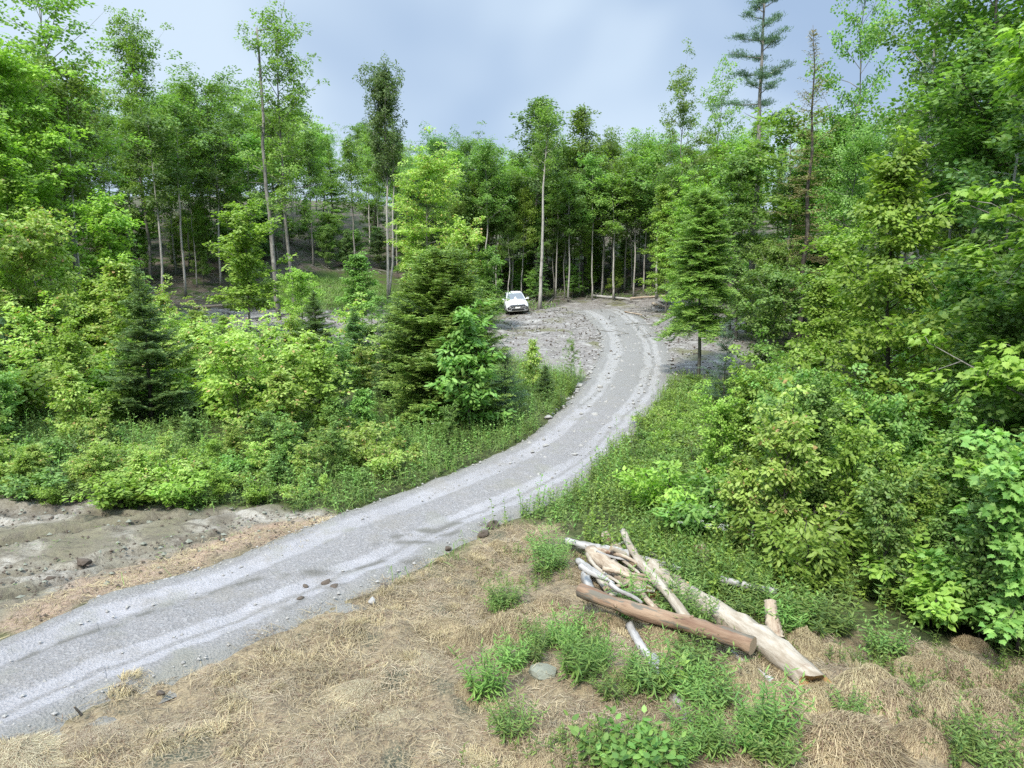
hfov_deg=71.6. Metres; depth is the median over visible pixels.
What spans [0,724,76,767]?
hay clump
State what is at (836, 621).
weed clump
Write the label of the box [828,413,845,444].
shrub
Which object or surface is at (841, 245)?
young tree
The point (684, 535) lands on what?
weed clump
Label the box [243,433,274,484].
seedling
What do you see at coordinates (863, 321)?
young tree
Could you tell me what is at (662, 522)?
weed clump
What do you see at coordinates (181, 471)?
seedling
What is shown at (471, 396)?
sapling
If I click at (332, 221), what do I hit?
young tree
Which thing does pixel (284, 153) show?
tree
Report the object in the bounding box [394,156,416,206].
tree
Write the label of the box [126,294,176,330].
sapling
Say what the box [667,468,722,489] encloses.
shrub
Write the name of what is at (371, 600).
rock
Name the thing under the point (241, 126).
tree
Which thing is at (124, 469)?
seedling
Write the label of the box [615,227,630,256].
young tree
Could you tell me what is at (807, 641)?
hay clump
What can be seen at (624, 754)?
broadleaf plant
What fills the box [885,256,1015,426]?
young tree
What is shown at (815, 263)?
young tree
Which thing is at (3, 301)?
young tree
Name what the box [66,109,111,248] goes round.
tree
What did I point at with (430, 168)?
tree
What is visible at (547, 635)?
weed clump
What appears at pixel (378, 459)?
seedling
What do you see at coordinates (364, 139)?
tree
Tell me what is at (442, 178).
tree
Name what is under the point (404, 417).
sapling
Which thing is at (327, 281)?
grass
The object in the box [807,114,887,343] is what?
tree
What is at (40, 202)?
tree
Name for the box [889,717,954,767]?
hay clump
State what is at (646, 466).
shrub
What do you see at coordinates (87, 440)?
seedling
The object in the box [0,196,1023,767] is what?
ground
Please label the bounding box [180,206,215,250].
young tree
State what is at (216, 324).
sapling
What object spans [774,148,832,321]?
spruce tree
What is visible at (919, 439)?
shrub
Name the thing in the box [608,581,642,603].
branch
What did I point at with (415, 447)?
seedling
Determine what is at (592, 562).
branch
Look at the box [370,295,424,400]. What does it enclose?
fir tree
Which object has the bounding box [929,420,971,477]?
shrub
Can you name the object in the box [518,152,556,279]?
tree
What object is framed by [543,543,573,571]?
weed clump
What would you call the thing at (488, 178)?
tree
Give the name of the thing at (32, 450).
seedling
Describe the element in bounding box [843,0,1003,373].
tree
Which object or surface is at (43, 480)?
seedling
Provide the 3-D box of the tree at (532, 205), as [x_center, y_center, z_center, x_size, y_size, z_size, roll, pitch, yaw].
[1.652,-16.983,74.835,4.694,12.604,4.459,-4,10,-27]
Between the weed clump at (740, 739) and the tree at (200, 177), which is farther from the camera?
the tree at (200, 177)
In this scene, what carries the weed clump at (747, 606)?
on the ground at (36, 550)
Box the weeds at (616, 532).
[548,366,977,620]
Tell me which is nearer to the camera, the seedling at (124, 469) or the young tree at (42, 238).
the seedling at (124, 469)
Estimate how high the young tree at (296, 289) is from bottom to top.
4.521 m
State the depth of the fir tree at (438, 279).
23.72 m
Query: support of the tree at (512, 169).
on the ground at (36, 550)
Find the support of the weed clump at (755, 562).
on the ground at (36, 550)
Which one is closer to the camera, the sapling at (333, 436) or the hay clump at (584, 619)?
the hay clump at (584, 619)
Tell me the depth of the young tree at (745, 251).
67.94 m
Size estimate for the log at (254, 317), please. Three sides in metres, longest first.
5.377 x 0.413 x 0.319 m
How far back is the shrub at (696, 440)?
19.98 m
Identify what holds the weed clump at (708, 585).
on the ground at (36, 550)
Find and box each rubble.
[0,497,341,620]
[5,502,314,597]
[181,306,752,382]
[202,307,754,388]
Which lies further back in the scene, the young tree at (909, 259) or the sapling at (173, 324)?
the young tree at (909, 259)
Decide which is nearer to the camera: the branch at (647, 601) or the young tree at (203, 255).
the branch at (647, 601)
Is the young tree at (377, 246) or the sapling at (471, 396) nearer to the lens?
the sapling at (471, 396)
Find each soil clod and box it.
[45,576,55,579]
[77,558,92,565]
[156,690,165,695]
[321,578,330,584]
[330,583,337,587]
[478,530,488,537]
[486,520,499,529]
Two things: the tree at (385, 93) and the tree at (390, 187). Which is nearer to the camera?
the tree at (385, 93)
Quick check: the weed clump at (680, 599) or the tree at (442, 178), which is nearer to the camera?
the weed clump at (680, 599)
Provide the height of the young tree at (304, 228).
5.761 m
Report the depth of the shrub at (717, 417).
16.96 m
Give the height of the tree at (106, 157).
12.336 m
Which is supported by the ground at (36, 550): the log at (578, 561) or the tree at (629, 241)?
the tree at (629, 241)
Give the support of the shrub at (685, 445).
on the ground at (36, 550)
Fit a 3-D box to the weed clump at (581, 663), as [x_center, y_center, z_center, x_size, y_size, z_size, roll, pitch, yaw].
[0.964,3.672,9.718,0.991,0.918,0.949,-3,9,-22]
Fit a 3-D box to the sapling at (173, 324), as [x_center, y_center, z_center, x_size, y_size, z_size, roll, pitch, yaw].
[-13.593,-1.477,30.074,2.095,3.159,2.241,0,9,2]
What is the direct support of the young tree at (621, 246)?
on the ground at (36, 550)
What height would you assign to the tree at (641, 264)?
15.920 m
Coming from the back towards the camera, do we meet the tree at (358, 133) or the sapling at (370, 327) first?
the tree at (358, 133)
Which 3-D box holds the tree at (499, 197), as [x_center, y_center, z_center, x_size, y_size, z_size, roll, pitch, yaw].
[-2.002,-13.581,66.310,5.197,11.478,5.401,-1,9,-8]
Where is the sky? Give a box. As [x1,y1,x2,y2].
[0,0,1022,218]
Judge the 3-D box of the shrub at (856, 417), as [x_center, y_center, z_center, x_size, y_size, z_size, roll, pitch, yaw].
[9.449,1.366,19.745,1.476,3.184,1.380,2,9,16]
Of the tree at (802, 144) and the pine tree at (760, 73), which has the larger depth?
the tree at (802, 144)
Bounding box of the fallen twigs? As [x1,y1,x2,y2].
[152,232,895,341]
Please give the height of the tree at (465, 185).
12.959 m
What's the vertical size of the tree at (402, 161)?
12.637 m
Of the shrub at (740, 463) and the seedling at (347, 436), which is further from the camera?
the seedling at (347, 436)
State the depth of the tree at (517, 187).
66.79 m
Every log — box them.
[192,304,230,308]
[245,312,290,319]
[563,537,632,557]
[575,558,609,578]
[576,583,756,654]
[581,571,593,586]
[584,545,659,604]
[593,294,631,299]
[596,578,619,597]
[601,531,634,568]
[620,528,690,615]
[625,621,658,672]
[629,565,647,578]
[630,295,664,298]
[640,555,680,570]
[646,557,831,686]
[648,551,670,562]
[652,302,672,308]
[652,653,682,689]
[668,690,694,724]
[694,544,708,561]
[720,576,776,593]
[731,650,775,683]
[764,599,785,639]
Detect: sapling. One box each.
[0,263,35,369]
[0,290,60,383]
[0,305,22,370]
[0,308,47,373]
[0,326,50,413]
[0,332,31,404]
[0,346,26,392]
[0,364,24,434]
[0,366,62,421]
[0,402,19,445]
[7,302,68,366]
[37,336,109,404]
[39,302,111,419]
[40,299,68,348]
[43,368,112,438]
[45,346,164,393]
[56,346,123,367]
[56,376,132,429]
[57,303,106,358]
[79,403,127,444]
[80,351,183,405]
[94,438,118,476]
[101,288,171,367]
[101,332,159,406]
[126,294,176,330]
[145,275,190,316]
[148,310,190,342]
[154,316,206,392]
[154,330,202,399]
[156,432,164,448]
[157,312,190,344]
[163,312,211,373]
[164,354,274,420]
[172,295,219,333]
[176,443,192,464]
[183,315,230,372]
[185,372,294,415]
[188,307,267,377]
[188,314,277,435]
[198,324,256,372]
[201,318,214,361]
[210,447,257,477]
[212,314,235,338]
[223,362,260,428]
[239,404,280,457]
[242,300,288,375]
[246,328,318,423]
[246,368,275,429]
[255,368,320,438]
[269,405,303,468]
[272,307,302,348]
[272,329,356,412]
[277,335,294,365]
[281,327,366,434]
[309,396,354,435]
[310,412,351,477]
[324,328,360,399]
[329,291,382,362]
[344,339,378,392]
[346,388,386,433]
[353,305,382,379]
[364,325,408,387]
[386,421,410,445]
[398,410,409,426]
[420,292,516,431]
[428,423,443,435]
[431,400,465,449]
[455,416,477,426]
[516,338,542,393]
[562,333,579,378]
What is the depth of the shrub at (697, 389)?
28.15 m
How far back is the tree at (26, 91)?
39.12 m
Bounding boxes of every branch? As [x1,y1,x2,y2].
[578,563,614,582]
[585,552,626,588]
[596,550,632,562]
[597,547,636,564]
[602,566,646,576]
[603,582,627,590]
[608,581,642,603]
[609,546,626,554]
[609,589,654,595]
[621,560,643,577]
[621,572,650,581]
[639,591,681,631]
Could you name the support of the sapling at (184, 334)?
on the ground at (36, 550)
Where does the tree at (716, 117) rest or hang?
on the ground at (36, 550)
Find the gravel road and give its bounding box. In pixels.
[0,308,673,743]
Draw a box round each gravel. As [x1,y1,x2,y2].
[0,334,669,738]
[466,316,669,477]
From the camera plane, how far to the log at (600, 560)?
12.61 m
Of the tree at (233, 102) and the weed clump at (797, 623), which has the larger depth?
the tree at (233, 102)
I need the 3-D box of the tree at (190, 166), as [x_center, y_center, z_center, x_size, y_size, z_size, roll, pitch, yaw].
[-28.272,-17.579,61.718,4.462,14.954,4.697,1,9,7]
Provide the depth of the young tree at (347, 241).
70.30 m
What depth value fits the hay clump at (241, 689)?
9.39 m
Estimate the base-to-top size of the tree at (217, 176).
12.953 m
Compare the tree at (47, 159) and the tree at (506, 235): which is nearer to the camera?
the tree at (47, 159)
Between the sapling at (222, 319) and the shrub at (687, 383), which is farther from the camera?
the sapling at (222, 319)
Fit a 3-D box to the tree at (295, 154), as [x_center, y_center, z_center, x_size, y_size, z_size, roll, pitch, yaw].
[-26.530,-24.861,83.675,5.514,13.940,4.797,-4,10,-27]
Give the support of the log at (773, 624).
on the ground at (36, 550)
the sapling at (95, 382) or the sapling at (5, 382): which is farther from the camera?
the sapling at (95, 382)
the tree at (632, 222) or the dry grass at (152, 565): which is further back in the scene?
the tree at (632, 222)
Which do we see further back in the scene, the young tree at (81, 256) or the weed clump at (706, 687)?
the young tree at (81, 256)
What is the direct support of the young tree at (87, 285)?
on the ground at (36, 550)
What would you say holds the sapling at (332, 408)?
on the ground at (36, 550)
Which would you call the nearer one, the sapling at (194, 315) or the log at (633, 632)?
the log at (633, 632)
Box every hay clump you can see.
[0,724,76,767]
[57,718,141,766]
[132,742,184,761]
[191,659,240,689]
[223,677,257,715]
[295,736,344,767]
[312,678,377,711]
[360,699,418,728]
[405,651,445,667]
[414,615,472,635]
[422,577,452,592]
[438,623,487,658]
[454,676,484,711]
[474,610,545,649]
[484,538,516,556]
[505,743,565,767]
[517,533,541,547]
[527,592,581,617]
[555,615,600,638]
[584,610,640,633]
[598,665,631,682]
[638,623,692,652]
[649,719,703,756]
[693,708,725,742]
[711,659,775,693]
[730,682,796,706]
[757,702,812,743]
[771,654,817,684]
[784,679,854,717]
[785,701,929,767]
[786,625,822,663]
[812,641,856,666]
[831,663,908,716]
[867,674,921,725]
[884,655,921,681]
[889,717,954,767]
[890,653,946,683]
[911,651,1002,692]
[916,679,977,739]
[940,634,1000,656]
[957,687,1023,732]
[964,720,1023,767]
[994,665,1023,704]
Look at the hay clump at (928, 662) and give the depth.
9.82 m
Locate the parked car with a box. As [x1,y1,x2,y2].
[502,291,528,313]
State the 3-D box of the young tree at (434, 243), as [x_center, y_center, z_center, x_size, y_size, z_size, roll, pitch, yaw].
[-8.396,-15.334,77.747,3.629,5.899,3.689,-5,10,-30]
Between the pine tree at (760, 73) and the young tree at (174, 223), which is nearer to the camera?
the pine tree at (760, 73)
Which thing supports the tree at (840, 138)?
on the ground at (36, 550)
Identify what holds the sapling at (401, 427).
on the ground at (36, 550)
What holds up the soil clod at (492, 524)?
on the gravel road
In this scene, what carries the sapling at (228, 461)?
on the ground at (36, 550)
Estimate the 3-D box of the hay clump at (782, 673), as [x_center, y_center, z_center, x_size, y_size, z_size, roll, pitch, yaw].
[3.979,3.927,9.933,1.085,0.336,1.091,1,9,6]
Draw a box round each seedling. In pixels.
[0,427,25,447]
[0,435,17,460]
[0,435,72,467]
[0,443,44,476]
[0,445,28,462]
[0,445,55,485]
[0,466,78,500]
[3,453,50,494]
[17,443,60,475]
[25,481,66,505]
[57,478,95,500]
[59,453,93,465]
[61,456,118,486]
[61,462,188,510]
[63,428,133,453]
[65,433,119,487]
[76,444,168,484]
[89,435,146,457]
[110,426,135,445]
[116,454,166,474]
[120,450,157,488]
[123,455,203,497]
[124,446,218,485]
[141,444,162,476]
[142,462,238,509]
[150,453,197,472]
[156,426,183,456]
[176,411,211,447]
[182,449,239,478]
[193,459,234,501]
[195,433,225,469]
[206,412,253,459]
[222,471,251,489]
[229,449,271,469]
[239,478,275,504]
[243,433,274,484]
[262,453,297,488]
[267,442,312,469]
[273,484,318,500]
[286,438,320,484]
[292,428,320,447]
[307,425,341,463]
[314,428,339,452]
[317,474,332,492]
[328,413,404,446]
[332,464,370,489]
[338,428,405,467]
[339,445,359,471]
[363,445,422,479]
[386,434,403,450]
[403,442,425,466]
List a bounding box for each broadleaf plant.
[563,705,620,767]
[579,716,653,767]
[596,705,669,767]
[611,717,686,767]
[625,712,698,767]
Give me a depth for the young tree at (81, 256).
50.09 m
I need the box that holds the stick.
[74,706,82,716]
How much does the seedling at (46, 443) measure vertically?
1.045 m
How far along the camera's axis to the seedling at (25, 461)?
17.36 m
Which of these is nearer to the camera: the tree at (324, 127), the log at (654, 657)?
the log at (654, 657)
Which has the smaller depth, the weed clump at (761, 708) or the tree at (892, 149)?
the weed clump at (761, 708)
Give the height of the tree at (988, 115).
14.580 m
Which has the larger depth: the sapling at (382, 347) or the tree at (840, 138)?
the tree at (840, 138)
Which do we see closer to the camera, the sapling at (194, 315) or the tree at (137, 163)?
the sapling at (194, 315)
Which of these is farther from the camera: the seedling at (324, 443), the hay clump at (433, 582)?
the seedling at (324, 443)
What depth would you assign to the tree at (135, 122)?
78.08 m
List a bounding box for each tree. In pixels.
[0,0,153,325]
[0,38,100,306]
[0,46,65,215]
[0,118,83,278]
[0,125,69,359]
[0,179,43,354]
[0,206,92,365]
[1,78,68,169]
[9,41,61,169]
[11,169,65,236]
[21,85,101,266]
[28,53,122,288]
[35,78,94,179]
[45,79,91,254]
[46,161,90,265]
[55,262,84,289]
[57,188,152,325]
[63,275,114,350]
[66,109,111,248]
[66,253,97,289]
[68,77,121,195]
[77,108,118,169]
[79,257,157,357]
[80,222,120,281]
[88,2,188,283]
[89,109,120,205]
[90,117,150,269]
[96,265,207,428]
[103,108,196,290]
[103,199,134,255]
[110,166,137,203]
[111,110,154,223]
[116,203,160,270]
[117,93,156,227]
[131,209,165,239]
[134,91,222,296]
[137,113,196,272]
[141,49,255,260]
[145,90,200,258]
[149,66,198,213]
[155,98,213,266]
[158,214,192,256]
[164,236,188,266]
[168,88,212,246]
[168,186,209,287]
[173,209,191,245]
[177,123,246,289]
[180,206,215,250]
[181,116,229,258]
[181,199,215,260]
[185,226,214,285]
[189,84,241,202]
[194,134,246,268]
[201,71,255,227]
[202,198,297,331]
[204,190,215,211]
[205,201,255,260]
[208,196,250,243]
[209,227,226,260]
[211,103,255,235]
[211,125,283,286]
[215,79,276,227]
[225,237,243,283]
[227,0,331,314]
[234,245,270,307]
[238,103,307,266]
[242,111,284,260]
[245,201,286,260]
[251,27,281,319]
[258,106,295,241]
[258,228,281,257]
[261,127,303,251]
[271,112,311,228]
[276,267,325,333]
[278,207,287,227]
[278,218,297,240]
[281,91,315,214]
[286,124,339,266]
[288,120,306,218]
[290,290,341,360]
[294,197,324,249]
[302,124,344,199]
[302,129,346,224]
[303,122,331,224]
[312,211,349,256]
[314,224,336,267]
[315,133,350,244]
[328,135,378,268]
[331,251,387,318]
[335,229,355,264]
[335,240,347,261]
[337,306,374,387]
[341,123,367,224]
[342,229,367,261]
[348,201,389,238]
[349,121,371,218]
[352,50,407,298]
[352,134,383,251]
[356,141,383,226]
[359,145,391,254]
[363,130,407,254]
[367,226,384,256]
[368,231,391,268]
[370,242,520,421]
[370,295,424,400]
[379,165,405,273]
[383,126,471,294]
[384,143,411,201]
[384,144,412,238]
[385,181,431,242]
[388,146,440,240]
[390,209,409,240]
[390,239,424,272]
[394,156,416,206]
[394,195,407,263]
[395,176,448,248]
[398,147,432,220]
[406,121,460,179]
[424,158,465,233]
[424,192,452,244]
[430,226,446,249]
[437,148,477,222]
[439,124,483,240]
[440,193,477,253]
[441,214,511,310]
[442,176,466,235]
[444,158,502,257]
[448,120,503,249]
[456,134,515,267]
[457,174,503,273]
[466,94,603,289]
[467,175,517,292]
[468,245,511,330]
[469,164,517,297]
[473,146,504,245]
[477,231,494,259]
[490,142,528,273]
[490,204,535,291]
[491,244,515,281]
[494,160,529,290]
[496,170,535,290]
[498,263,511,281]
[501,157,536,282]
[502,237,521,260]
[506,259,527,287]
[509,273,525,290]
[510,166,542,281]
[510,185,539,291]
[513,250,532,274]
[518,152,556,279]
[521,99,566,309]
[521,237,546,277]
[524,210,552,294]
[524,269,543,300]
[528,143,560,268]
[531,195,551,286]
[531,237,549,296]
[533,169,580,297]
[533,206,571,294]
[533,365,560,400]
[534,178,554,281]
[540,169,582,291]
[541,170,597,301]
[545,240,568,286]
[546,153,583,276]
[546,236,562,270]
[547,183,581,297]
[548,136,571,269]
[555,102,619,289]
[556,219,586,261]
[557,166,601,293]
[562,257,577,277]
[562,261,588,297]
[564,146,607,283]
[565,198,598,296]
[567,149,614,299]
[577,255,597,290]
[580,170,630,292]
[582,247,601,286]
[584,171,641,299]
[584,232,616,270]
[584,238,609,276]
[585,172,622,294]
[592,126,632,278]
[595,190,638,296]
[597,139,631,242]
[600,154,653,290]
[605,160,658,296]
[605,257,624,290]
[607,242,618,259]
[610,258,626,279]
[613,161,649,278]
[614,238,636,268]
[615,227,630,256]
[618,124,676,268]
[619,188,649,289]
[619,248,638,269]
[621,125,679,284]
[623,148,688,298]
[623,164,668,292]
[628,226,654,262]
[633,183,686,313]
[633,185,662,288]
[643,166,698,304]
[649,130,687,169]
[652,37,720,261]
[652,157,727,332]
[653,187,740,376]
[663,161,695,234]
[669,144,690,174]
[678,136,727,219]
[683,53,753,196]
[687,138,741,206]
[697,148,786,341]
[701,129,783,330]
[707,0,796,331]
[724,130,762,194]
[728,261,762,311]
[729,127,769,252]
[732,183,783,252]
[732,262,832,371]
[735,99,848,339]
[736,115,781,175]
[740,234,759,268]
[742,238,816,341]
[755,162,831,337]
[756,166,794,278]
[762,29,849,341]
[765,145,789,199]
[766,240,820,325]
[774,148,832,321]
[777,163,811,318]
[783,118,827,172]
[784,272,872,398]
[787,124,847,233]
[791,220,911,370]
[792,125,985,441]
[797,240,858,318]
[803,0,902,328]
[804,105,890,284]
[804,112,868,209]
[804,265,852,329]
[806,235,835,283]
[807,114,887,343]
[809,165,866,245]
[825,119,909,265]
[837,263,870,323]
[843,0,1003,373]
[846,288,895,347]
[852,129,930,332]
[852,174,895,270]
[855,246,974,417]
[856,0,1023,398]
[873,1,1023,340]
[874,92,936,319]
[882,25,1018,335]
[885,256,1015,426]
[890,86,979,249]
[894,242,1023,512]
[896,256,935,307]
[899,241,1023,461]
[902,20,1023,502]
[903,52,1016,250]
[904,143,1001,253]
[906,0,1023,434]
[907,424,1023,655]
[920,237,936,261]
[928,209,980,268]
[932,291,1016,428]
[933,22,1023,273]
[936,28,1023,297]
[943,272,1014,411]
[978,131,1022,231]
[996,157,1023,202]
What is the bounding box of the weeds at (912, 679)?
[456,543,1023,767]
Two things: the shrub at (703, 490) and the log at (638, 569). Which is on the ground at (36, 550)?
the shrub at (703, 490)
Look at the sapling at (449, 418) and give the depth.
20.87 m
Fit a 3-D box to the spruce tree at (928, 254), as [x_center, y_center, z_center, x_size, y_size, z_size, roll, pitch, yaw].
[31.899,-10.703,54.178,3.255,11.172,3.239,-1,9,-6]
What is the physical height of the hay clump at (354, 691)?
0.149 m
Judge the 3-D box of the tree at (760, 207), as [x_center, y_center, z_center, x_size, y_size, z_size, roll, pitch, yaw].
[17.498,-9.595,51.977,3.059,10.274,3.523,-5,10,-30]
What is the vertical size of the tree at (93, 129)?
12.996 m
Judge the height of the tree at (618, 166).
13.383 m
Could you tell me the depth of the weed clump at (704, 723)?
8.41 m
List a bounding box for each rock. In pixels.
[368,596,374,604]
[528,663,555,680]
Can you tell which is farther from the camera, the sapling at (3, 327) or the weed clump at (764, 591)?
the sapling at (3, 327)
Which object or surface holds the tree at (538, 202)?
on the ground at (36, 550)
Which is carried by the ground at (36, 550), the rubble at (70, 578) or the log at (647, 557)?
the rubble at (70, 578)
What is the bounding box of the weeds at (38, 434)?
[0,346,671,532]
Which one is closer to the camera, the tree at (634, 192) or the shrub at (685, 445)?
the shrub at (685, 445)
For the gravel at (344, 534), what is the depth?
13.53 m
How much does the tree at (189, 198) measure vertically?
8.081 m
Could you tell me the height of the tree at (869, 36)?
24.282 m
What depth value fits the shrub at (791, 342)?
16.80 m
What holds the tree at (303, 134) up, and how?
on the ground at (36, 550)
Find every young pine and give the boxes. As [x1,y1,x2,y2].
[489,337,529,416]
[698,320,747,414]
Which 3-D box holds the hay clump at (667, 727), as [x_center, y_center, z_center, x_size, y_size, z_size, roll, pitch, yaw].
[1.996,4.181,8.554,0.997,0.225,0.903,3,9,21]
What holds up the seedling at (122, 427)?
on the ground at (36, 550)
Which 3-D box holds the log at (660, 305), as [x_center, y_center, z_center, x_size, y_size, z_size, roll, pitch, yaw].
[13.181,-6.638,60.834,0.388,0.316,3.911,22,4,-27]
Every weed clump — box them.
[447,634,521,703]
[476,581,523,613]
[480,568,534,607]
[481,678,550,746]
[493,626,540,673]
[505,613,547,664]
[523,518,583,560]
[523,611,561,650]
[526,536,570,575]
[540,599,594,650]
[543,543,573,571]
[551,616,624,687]
[563,613,607,652]
[572,628,622,672]
[583,652,643,705]
[599,563,658,618]
[615,501,666,543]
[618,637,677,697]
[619,525,669,554]
[620,623,687,705]
[645,571,700,612]
[649,715,705,767]
[650,523,712,561]
[652,581,718,635]
[655,519,688,547]
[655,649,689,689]
[655,677,725,754]
[657,549,707,590]
[666,653,723,701]
[667,545,737,595]
[667,630,753,683]
[669,623,720,665]
[671,647,739,713]
[672,546,712,576]
[683,589,721,620]
[685,700,747,763]
[690,541,771,594]
[695,523,734,566]
[701,666,750,711]
[704,573,770,620]
[708,568,742,601]
[718,663,816,747]
[718,707,795,759]
[727,520,789,573]
[730,567,775,602]
[737,700,814,767]
[743,549,770,583]
[747,573,800,617]
[747,582,817,634]
[771,570,832,621]
[773,558,815,593]
[778,574,865,639]
[823,675,879,716]
[851,604,920,660]
[938,696,1023,767]
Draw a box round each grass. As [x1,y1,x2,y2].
[0,513,334,638]
[0,523,1023,767]
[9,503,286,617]
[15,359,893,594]
[205,273,414,309]
[494,278,757,311]
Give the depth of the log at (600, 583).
12.18 m
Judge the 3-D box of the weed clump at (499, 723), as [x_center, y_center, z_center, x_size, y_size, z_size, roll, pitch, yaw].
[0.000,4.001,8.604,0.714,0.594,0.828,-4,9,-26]
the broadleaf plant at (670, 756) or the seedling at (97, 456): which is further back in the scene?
the seedling at (97, 456)
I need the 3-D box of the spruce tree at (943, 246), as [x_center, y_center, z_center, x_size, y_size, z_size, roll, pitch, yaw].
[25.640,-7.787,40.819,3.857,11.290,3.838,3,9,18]
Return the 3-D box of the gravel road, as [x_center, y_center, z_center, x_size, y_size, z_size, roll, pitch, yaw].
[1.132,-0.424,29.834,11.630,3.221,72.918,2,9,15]
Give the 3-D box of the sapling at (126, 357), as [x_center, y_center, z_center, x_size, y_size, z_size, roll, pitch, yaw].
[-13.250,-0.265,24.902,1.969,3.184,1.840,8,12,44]
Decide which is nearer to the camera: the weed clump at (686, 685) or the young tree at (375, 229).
the weed clump at (686, 685)
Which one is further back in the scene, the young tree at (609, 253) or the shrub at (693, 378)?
the young tree at (609, 253)
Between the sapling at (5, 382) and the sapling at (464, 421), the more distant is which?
the sapling at (464, 421)
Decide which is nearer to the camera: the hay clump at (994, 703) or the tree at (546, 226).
the hay clump at (994, 703)
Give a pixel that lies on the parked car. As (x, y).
(519, 302)
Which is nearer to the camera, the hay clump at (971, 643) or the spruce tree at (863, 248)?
the hay clump at (971, 643)
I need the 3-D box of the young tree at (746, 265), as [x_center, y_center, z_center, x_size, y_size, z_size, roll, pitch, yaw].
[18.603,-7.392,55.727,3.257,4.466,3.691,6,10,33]
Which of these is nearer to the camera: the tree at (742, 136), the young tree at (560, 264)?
the young tree at (560, 264)
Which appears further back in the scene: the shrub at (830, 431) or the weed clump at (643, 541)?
the shrub at (830, 431)
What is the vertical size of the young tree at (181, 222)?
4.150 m
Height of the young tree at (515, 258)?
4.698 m
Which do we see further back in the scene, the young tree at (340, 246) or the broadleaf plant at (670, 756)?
the young tree at (340, 246)
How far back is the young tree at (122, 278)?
28.33 m
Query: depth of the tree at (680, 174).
69.69 m
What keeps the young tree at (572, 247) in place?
on the ground at (36, 550)
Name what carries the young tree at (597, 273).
on the ground at (36, 550)
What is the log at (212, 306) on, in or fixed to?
on the ground at (36, 550)
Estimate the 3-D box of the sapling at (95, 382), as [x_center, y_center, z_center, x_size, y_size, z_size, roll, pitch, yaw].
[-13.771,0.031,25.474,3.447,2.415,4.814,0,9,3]
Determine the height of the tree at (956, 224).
13.597 m
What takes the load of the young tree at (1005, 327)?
on the ground at (36, 550)
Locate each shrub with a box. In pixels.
[612,459,719,521]
[615,462,663,487]
[620,429,669,450]
[623,446,673,465]
[628,405,676,427]
[629,455,690,471]
[646,443,691,461]
[647,436,686,454]
[647,470,775,544]
[650,419,698,432]
[651,426,692,440]
[652,398,689,415]
[655,469,708,484]
[658,455,763,516]
[666,400,710,410]
[667,388,703,402]
[667,446,727,476]
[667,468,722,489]
[669,406,712,423]
[670,423,745,455]
[671,379,704,392]
[671,434,698,450]
[677,383,713,394]
[678,373,714,386]
[690,379,745,477]
[705,452,771,555]
[708,377,735,390]
[717,344,783,472]
[717,499,886,596]
[726,358,833,555]
[732,328,794,452]
[735,326,820,466]
[737,367,840,498]
[743,350,824,529]
[749,405,820,534]
[762,369,809,465]
[793,368,866,524]
[805,375,904,558]
[809,433,852,516]
[811,402,845,495]
[814,372,846,391]
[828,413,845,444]
[829,379,874,441]
[830,363,930,525]
[850,451,933,602]
[855,526,997,631]
[871,442,952,565]
[887,492,974,553]
[891,416,942,509]
[897,454,947,501]
[904,545,1023,649]
[909,381,1012,555]
[909,504,969,567]
[912,487,989,514]
[922,455,1023,638]
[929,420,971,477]
[937,418,992,485]
[961,441,1016,563]
[978,390,1003,437]
[987,426,1023,501]
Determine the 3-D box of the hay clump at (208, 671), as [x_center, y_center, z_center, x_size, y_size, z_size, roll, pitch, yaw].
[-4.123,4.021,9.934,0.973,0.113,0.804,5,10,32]
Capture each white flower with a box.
[681,520,724,555]
[705,512,728,551]
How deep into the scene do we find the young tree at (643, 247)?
82.25 m
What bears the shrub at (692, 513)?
on the ground at (36, 550)
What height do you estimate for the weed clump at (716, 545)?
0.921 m
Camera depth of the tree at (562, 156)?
80.02 m
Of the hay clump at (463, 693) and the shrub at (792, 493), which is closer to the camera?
the hay clump at (463, 693)
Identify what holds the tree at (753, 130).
on the ground at (36, 550)
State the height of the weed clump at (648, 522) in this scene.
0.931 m
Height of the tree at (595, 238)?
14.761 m
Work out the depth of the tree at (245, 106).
69.78 m
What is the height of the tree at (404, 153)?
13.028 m
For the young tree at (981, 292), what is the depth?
24.38 m
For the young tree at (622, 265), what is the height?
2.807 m
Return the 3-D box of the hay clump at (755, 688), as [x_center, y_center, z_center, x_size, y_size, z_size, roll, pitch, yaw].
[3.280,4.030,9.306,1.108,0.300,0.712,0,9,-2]
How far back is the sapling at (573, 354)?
29.18 m
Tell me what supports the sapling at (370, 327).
on the ground at (36, 550)
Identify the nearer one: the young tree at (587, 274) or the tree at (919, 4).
the tree at (919, 4)
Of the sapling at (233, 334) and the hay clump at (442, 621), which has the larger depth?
the sapling at (233, 334)
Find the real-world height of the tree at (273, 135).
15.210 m
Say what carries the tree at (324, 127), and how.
on the ground at (36, 550)

